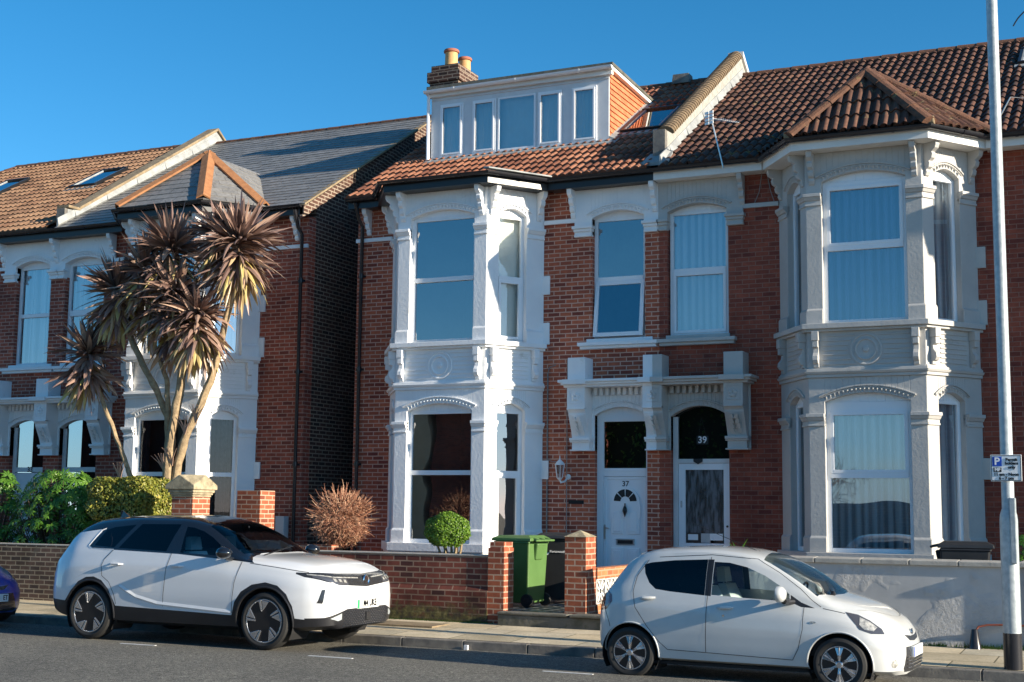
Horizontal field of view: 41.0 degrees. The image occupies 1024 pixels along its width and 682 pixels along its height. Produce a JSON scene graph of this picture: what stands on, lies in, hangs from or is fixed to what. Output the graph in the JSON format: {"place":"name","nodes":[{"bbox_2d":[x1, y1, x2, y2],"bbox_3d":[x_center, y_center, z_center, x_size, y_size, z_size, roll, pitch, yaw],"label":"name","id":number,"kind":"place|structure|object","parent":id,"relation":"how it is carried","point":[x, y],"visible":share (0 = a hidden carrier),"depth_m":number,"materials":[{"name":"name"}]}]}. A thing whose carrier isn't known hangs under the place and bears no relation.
{"place":"outdoors","nodes":[
{"label":"outdoors","id":0,"kind":"place"},
{"bbox_2d":[66,516,598,647],"bbox_3d":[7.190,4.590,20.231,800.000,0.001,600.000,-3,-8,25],"label":"ground","id":1,"kind":"structure","parent":0,"point":[517,642],"depth_m":20.57,"materials":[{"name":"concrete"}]},
{"bbox_2d":[0,614,1023,681],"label":"kerb","id":2,"kind":"structure","parent":1,"relation":"on","point":[920,671],"depth_m":17.71,"materials":[{"name":"grey concrete"}]},
{"bbox_2d":[0,622,988,681],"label":"road","id":3,"kind":"structure","parent":0,"point":[40,653],"depth_m":15.47,"materials":[{"name":"grey asphalt"}]},
{"bbox_2d":[0,566,19,620],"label":"parked car","id":4,"kind":"object","parent":3,"relation":"on","point":[9,595],"visible":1,"depth_m":20.12,"materials":[{"name":"blue metal"}]},
{"bbox_2d":[53,511,389,649],"bbox_3d":[-3.870,3.144,18.406,4.545,1.680,2.230,-3,-8,25],"label":"parked car","id":5,"kind":"object","parent":3,"relation":"on","point":[259,586],"visible":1,"depth_m":17.68,"materials":[{"name":"white metal"}]},
{"bbox_2d":[120,643,592,674],"bbox_3d":[-2.050,3.729,16.135,12.600,0.006,0.040,-3,-8,25],"label":"parking bay marking","id":6,"kind":"object","parent":3,"relation":"on","point":[352,658],"visible":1,"depth_m":16.12,"materials":[{"name":"white paint"}]},
{"bbox_2d":[600,523,922,681],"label":"parked car","id":7,"kind":"object","parent":3,"relation":"on","point":[706,605],"visible":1,"depth_m":14.46,"materials":[{"name":"white metal"}]},
{"bbox_2d":[18,600,995,670],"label":"front garden ground","id":8,"kind":"structure","parent":0,"point":[516,604],"depth_m":20.79,"materials":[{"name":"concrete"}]},
{"bbox_2d":[0,470,23,542],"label":"leafy shrub","id":9,"kind":"object","parent":8,"relation":"on","point":[11,503],"visible":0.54,"depth_m":24.93,"materials":[{"name":"green plant"}]},
{"bbox_2d":[0,543,69,600],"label":"garden wall","id":10,"kind":"structure","parent":8,"relation":"on","point":[31,568],"depth_m":23.55,"materials":[{"name":"brick"}]},
{"bbox_2d":[4,468,97,543],"bbox_3d":[-8.093,3.382,24.398,2.007,2.237,1.276,-3,-8,25],"label":"leafy shrub","id":11,"kind":"object","parent":8,"relation":"on","point":[79,519],"visible":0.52,"depth_m":24.08,"materials":[{"name":"green plant"}]},
{"bbox_2d":[0,145,179,542],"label":"terraced house","id":12,"kind":"structure","parent":8,"relation":"on","point":[33,196],"depth_m":29.34,"materials":[{"name":"brick"}]},
{"bbox_2d":[12,473,41,542],"bbox_3d":[-10.126,3.805,28.669,0.792,2.090,0.062,-3,-8,25],"label":"door","id":13,"kind":"structure","parent":12,"relation":"in","point":[23,478],"depth_m":28.79,"materials":[{"name":"blue plastic"}]},
{"bbox_2d":[16,262,50,364],"bbox_3d":[-10.116,-0.573,29.287,0.960,2.250,0.215,-3,-8,25],"label":"window","id":14,"kind":"structure","parent":12,"relation":"in","point":[33,321],"depth_m":29.34,"materials":[{"name":"glass"}]},
{"bbox_2d":[83,475,171,521],"bbox_3d":[-6.634,3.351,23.645,1.412,2.084,1.146,-3,-8,25],"label":"clipped bush","id":15,"kind":"object","parent":8,"relation":"on","point":[109,497],"visible":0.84,"depth_m":23.34,"materials":[{"name":"green plant"}]},
{"bbox_2d":[43,187,294,512],"bbox_3d":[-6.274,0.851,24.502,5.101,7.087,1.996,-3,-8,25],"label":"cordyline tree","id":16,"kind":"object","parent":8,"relation":"on","point":[160,286],"visible":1,"depth_m":24.31,"materials":[{"name":"brown plant"}]},
{"bbox_2d":[165,475,216,514],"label":"gate pillar","id":17,"kind":"structure","parent":8,"relation":"on","point":[190,494],"depth_m":22.38,"materials":[{"name":"brick"}]},
{"bbox_2d":[37,115,430,550],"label":"terraced house","id":18,"kind":"structure","parent":8,"relation":"on","point":[277,415],"depth_m":26.68,"materials":[{"name":"brick"}]},
{"bbox_2d":[66,258,103,361],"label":"window","id":19,"kind":"structure","parent":18,"relation":"in","point":[76,300],"depth_m":28.83,"materials":[{"name":"glass"}]},
{"bbox_2d":[134,411,187,513],"bbox_3d":[-6.663,2.518,26.122,1.266,2.400,0.072,-3,-8,25],"label":"window","id":20,"kind":"structure","parent":18,"relation":"in","point":[151,432],"depth_m":26.31,"materials":[{"name":"glass"}]},
{"bbox_2d":[141,238,193,354],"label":"window","id":21,"kind":"structure","parent":18,"relation":"in","point":[144,352],"depth_m":26.65,"materials":[{"name":"plastic"}]},
{"bbox_2d":[208,411,236,516],"bbox_3d":[-5.537,2.517,26.006,0.312,2.400,0.533,-4,-8,33],"label":"window","id":22,"kind":"structure","parent":18,"relation":"in","point":[222,438],"depth_m":26.05,"materials":[{"name":"glass"}]},
{"bbox_2d":[213,285,240,354],"bbox_3d":[-5.535,-0.880,26.485,0.559,2.360,0.214,5,-8,-30],"label":"window","id":23,"kind":"structure","parent":18,"relation":"in","point":[232,337],"depth_m":26.47,"materials":[{"name":"glass"}]},
{"bbox_2d":[236,490,274,529],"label":"boundary wall","id":24,"kind":"structure","parent":8,"relation":"on","point":[258,506],"depth_m":24.42,"materials":[{"name":"brick"}]},
{"bbox_2d":[298,544,338,549],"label":"planter wall","id":25,"kind":"structure","parent":8,"relation":"on","point":[327,547],"depth_m":21.66,"materials":[{"name":"brick"}]},
{"bbox_2d":[303,480,378,550],"bbox_3d":[-2.727,3.193,21.881,1.367,1.963,1.223,-3,-8,25],"label":"bare bush","id":26,"kind":"object","parent":8,"relation":"on","point":[336,532],"visible":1,"depth_m":21.76,"materials":[{"name":"brown plant"}]},
{"bbox_2d":[423,511,471,553],"bbox_3d":[-0.982,3.292,20.751,0.738,1.429,0.733,-3,-8,25],"label":"clipped ball shrub","id":27,"kind":"object","parent":8,"relation":"on","point":[441,535],"visible":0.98,"depth_m":20.61,"materials":[{"name":"green plant"}]},
{"bbox_2d":[487,542,513,623],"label":"gate pier","id":28,"kind":"structure","parent":8,"relation":"on","point":[500,572],"depth_m":19.82,"materials":[{"name":"brick"}]},
{"bbox_2d":[344,48,705,566],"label":"terraced house","id":29,"kind":"structure","parent":8,"relation":"on","point":[507,321],"depth_m":23.97,"materials":[{"name":"brick"}]},
{"bbox_2d":[412,414,460,538],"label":"window","id":30,"kind":"structure","parent":29,"relation":"in","point":[437,437],"depth_m":24.17,"materials":[{"name":"glass"}]},
{"bbox_2d":[416,219,463,339],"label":"window","id":31,"kind":"structure","parent":29,"relation":"in","point":[440,244],"depth_m":24.57,"materials":[{"name":"glass"}]},
{"bbox_2d":[411,210,474,342],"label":"window","id":32,"kind":"structure","parent":29,"relation":"in","point":[447,215],"depth_m":24.13,"materials":[{"name":"plastic"}]},
{"bbox_2d":[407,404,503,543],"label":"window","id":33,"kind":"structure","parent":29,"relation":"in","point":[435,408],"depth_m":23.80,"materials":[{"name":"plastic"}]},
{"bbox_2d":[460,404,521,539],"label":"window","id":34,"kind":"structure","parent":29,"relation":"in","point":[512,449],"depth_m":23.96,"materials":[{"name":"glass"}]},
{"bbox_2d":[462,210,523,341],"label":"window","id":35,"kind":"structure","parent":29,"relation":"in","point":[511,237],"depth_m":24.03,"materials":[{"name":"glass"}]},
{"bbox_2d":[593,211,644,338],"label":"window","id":36,"kind":"structure","parent":29,"relation":"in","point":[619,296],"depth_m":24.69,"materials":[{"name":"glass"}]},
{"bbox_2d":[604,477,645,565],"bbox_3d":[1.896,3.289,23.020,0.755,2.005,0.125,-3,-8,25],"label":"door","id":37,"kind":"structure","parent":29,"relation":"in","point":[624,497],"depth_m":23.06,"materials":[{"name":"plastic"}]},
{"bbox_2d":[596,564,627,613],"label":"pierced block wall","id":38,"kind":"structure","parent":8,"relation":"on","point":[606,577],"depth_m":19.95,"materials":[{"name":"white concrete"}]},
{"bbox_2d":[641,37,1023,560],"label":"terraced house","id":39,"kind":"structure","parent":8,"relation":"on","point":[824,379],"depth_m":21.12,"materials":[{"name":"red brick"}]},
{"bbox_2d":[670,204,728,334],"bbox_3d":[3.179,-1.188,23.058,1.030,2.250,0.177,-3,-8,25],"label":"window","id":40,"kind":"structure","parent":39,"relation":"in","point":[699,296],"depth_m":23.11,"materials":[{"name":"glass"}]},
{"bbox_2d":[679,463,729,546],"bbox_3d":[3.156,3.125,22.470,0.867,2.225,0.080,-3,-8,25],"label":"door","id":41,"kind":"structure","parent":39,"relation":"in","point":[704,490],"depth_m":22.53,"materials":[{"name":"plastic"}]},
{"bbox_2d":[705,110,738,167],"bbox_3d":[3.559,-3.286,22.734,0.728,0.968,0.281,6,-9,-37],"label":"tv aerial","id":42,"kind":"object","parent":39,"relation":"attached to","point":[711,118],"visible":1,"depth_m":22.58,"materials":[{"name":"silver metal"}]},
{"bbox_2d":[793,185,801,325],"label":"window","id":43,"kind":"structure","parent":39,"relation":"in","point":[796,212],"depth_m":21.97,"materials":[{"name":"plastic"}]},
{"bbox_2d":[796,399,804,550],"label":"window","id":44,"kind":"structure","parent":39,"relation":"in","point":[799,407],"depth_m":21.55,"materials":[{"name":"plastic"}]},
{"bbox_2d":[822,171,907,322],"bbox_3d":[5.428,-1.432,20.990,1.266,2.360,0.219,-3,-8,25],"label":"window","id":45,"kind":"structure","parent":39,"relation":"in","point":[865,240],"depth_m":21.01,"materials":[{"name":"glass"}]},
{"bbox_2d":[826,393,913,553],"bbox_3d":[5.390,1.972,20.572,1.266,2.400,0.219,-3,-8,25],"label":"window","id":46,"kind":"structure","parent":39,"relation":"in","point":[869,445],"depth_m":20.59,"materials":[{"name":"glass"}]},
{"bbox_2d":[933,171,957,321],"bbox_3d":[6.486,-1.433,20.879,0.559,2.360,0.202,5,-8,-30],"label":"window","id":47,"kind":"structure","parent":39,"relation":"in","point":[943,201],"depth_m":20.94,"materials":[{"name":"plastic"}]},
{"bbox_2d":[939,393,963,540],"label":"window","id":48,"kind":"structure","parent":39,"relation":"in","point":[950,427],"depth_m":20.52,"materials":[{"name":"glass"}]},
{"bbox_2d":[1001,97,1022,114],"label":"tv aerial","id":49,"kind":"object","parent":39,"relation":"attached to","point":[1007,103],"visible":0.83,"depth_m":20.78,"materials":[{"name":"silver metal"}]},
{"bbox_2d":[641,552,1023,647],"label":"rendered wall","id":50,"kind":"structure","parent":8,"relation":"on","point":[953,602],"depth_m":17.25,"materials":[{"name":"white paint"}]},
{"bbox_2d":[969,624,1023,648],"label":"overflow pipe","id":51,"kind":"object","parent":50,"relation":"attached to","point":[974,642],"visible":0.94,"depth_m":16.83,"materials":[{"name":"grey metal"}]},
{"bbox_2d":[930,540,994,559],"bbox_3d":[5.916,3.193,17.948,0.798,1.130,0.602,-2,-7,20],"label":"wheelie bin","id":52,"kind":"object","parent":8,"relation":"on","point":[969,550],"visible":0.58,"depth_m":17.74,"materials":[{"name":"black plastic"}]},
{"bbox_2d":[1018,534,1023,560],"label":"plant","id":53,"kind":"object","parent":8,"relation":"on","point":[1021,557],"visible":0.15,"depth_m":17.69,"materials":[{"name":"green plant"}]},
{"bbox_2d":[15,599,1023,670],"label":"pavement","id":54,"kind":"structure","parent":0,"point":[953,656],"depth_m":18.32,"materials":[{"name":"grey concrete"}]},
{"bbox_2d":[317,550,487,622],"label":"garden wall","id":55,"kind":"structure","parent":54,"relation":"on","point":[440,586],"depth_m":20.22,"materials":[{"name":"brick"}]},
{"bbox_2d":[370,620,448,627],"bbox_3d":[-1.478,4.058,19.636,1.050,0.019,0.550,-3,-8,25],"label":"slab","id":56,"kind":"object","parent":54,"relation":"on","point":[410,624],"visible":0.79,"depth_m":19.51,"materials":[{"name":"concrete"}]},
{"bbox_2d":[497,611,599,629],"bbox_3d":[0.812,3.982,19.203,2.130,0.315,0.400,-3,-8,25],"label":"path step","id":57,"kind":"object","parent":54,"relation":"on","point":[588,621],"visible":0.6,"depth_m":19.20,"materials":[{"name":"concrete"}]},
{"bbox_2d":[389,617,1023,650],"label":"weeds","id":58,"kind":"object","parent":54,"relation":"on","point":[982,646],"visible":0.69,"depth_m":17.10,"materials":[{"name":"green plant"}]},
{"bbox_2d":[986,0,1022,670],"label":"lamp post","id":59,"kind":"object","parent":54,"relation":"on","point":[1006,467],"visible":1,"depth_m":15.45,"materials":[{"name":"grey metal"}]},
{"bbox_2d":[1009,498,1017,563],"bbox_3d":[5.581,2.111,15.242,0.068,0.730,0.078,-3,-8,25],"label":"access door","id":60,"kind":"structure","parent":59,"relation":"in","point":[1012,501],"depth_m":15.21,"materials":[{"name":"white metal"}]},
{"bbox_2d":[510,601,594,613],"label":"path","id":61,"kind":"structure","parent":0,"point":[555,607],"depth_m":20.37,"materials":[{"name":"tile"}]},
{"bbox_2d":[492,535,554,607],"bbox_3d":[0.174,3.501,20.899,0.798,1.070,0.602,-4,-8,32],"label":"wheelie bin","id":62,"kind":"object","parent":61,"relation":"on","point":[530,557],"visible":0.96,"depth_m":20.66,"materials":[{"name":"green plastic"}]},
{"bbox_2d":[537,532,571,599],"bbox_3d":[0.740,3.592,21.715,0.602,1.100,0.798,-1,-7,15],"label":"wheelie bin","id":63,"kind":"object","parent":61,"relation":"on","point":[554,589],"visible":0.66,"depth_m":21.43,"materials":[{"name":"black plastic"}]},
{"bbox_2d":[564,530,596,613],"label":"gate pier","id":64,"kind":"structure","parent":0,"point":[580,571],"depth_m":19.38,"materials":[{"name":"brick"}]}
]}

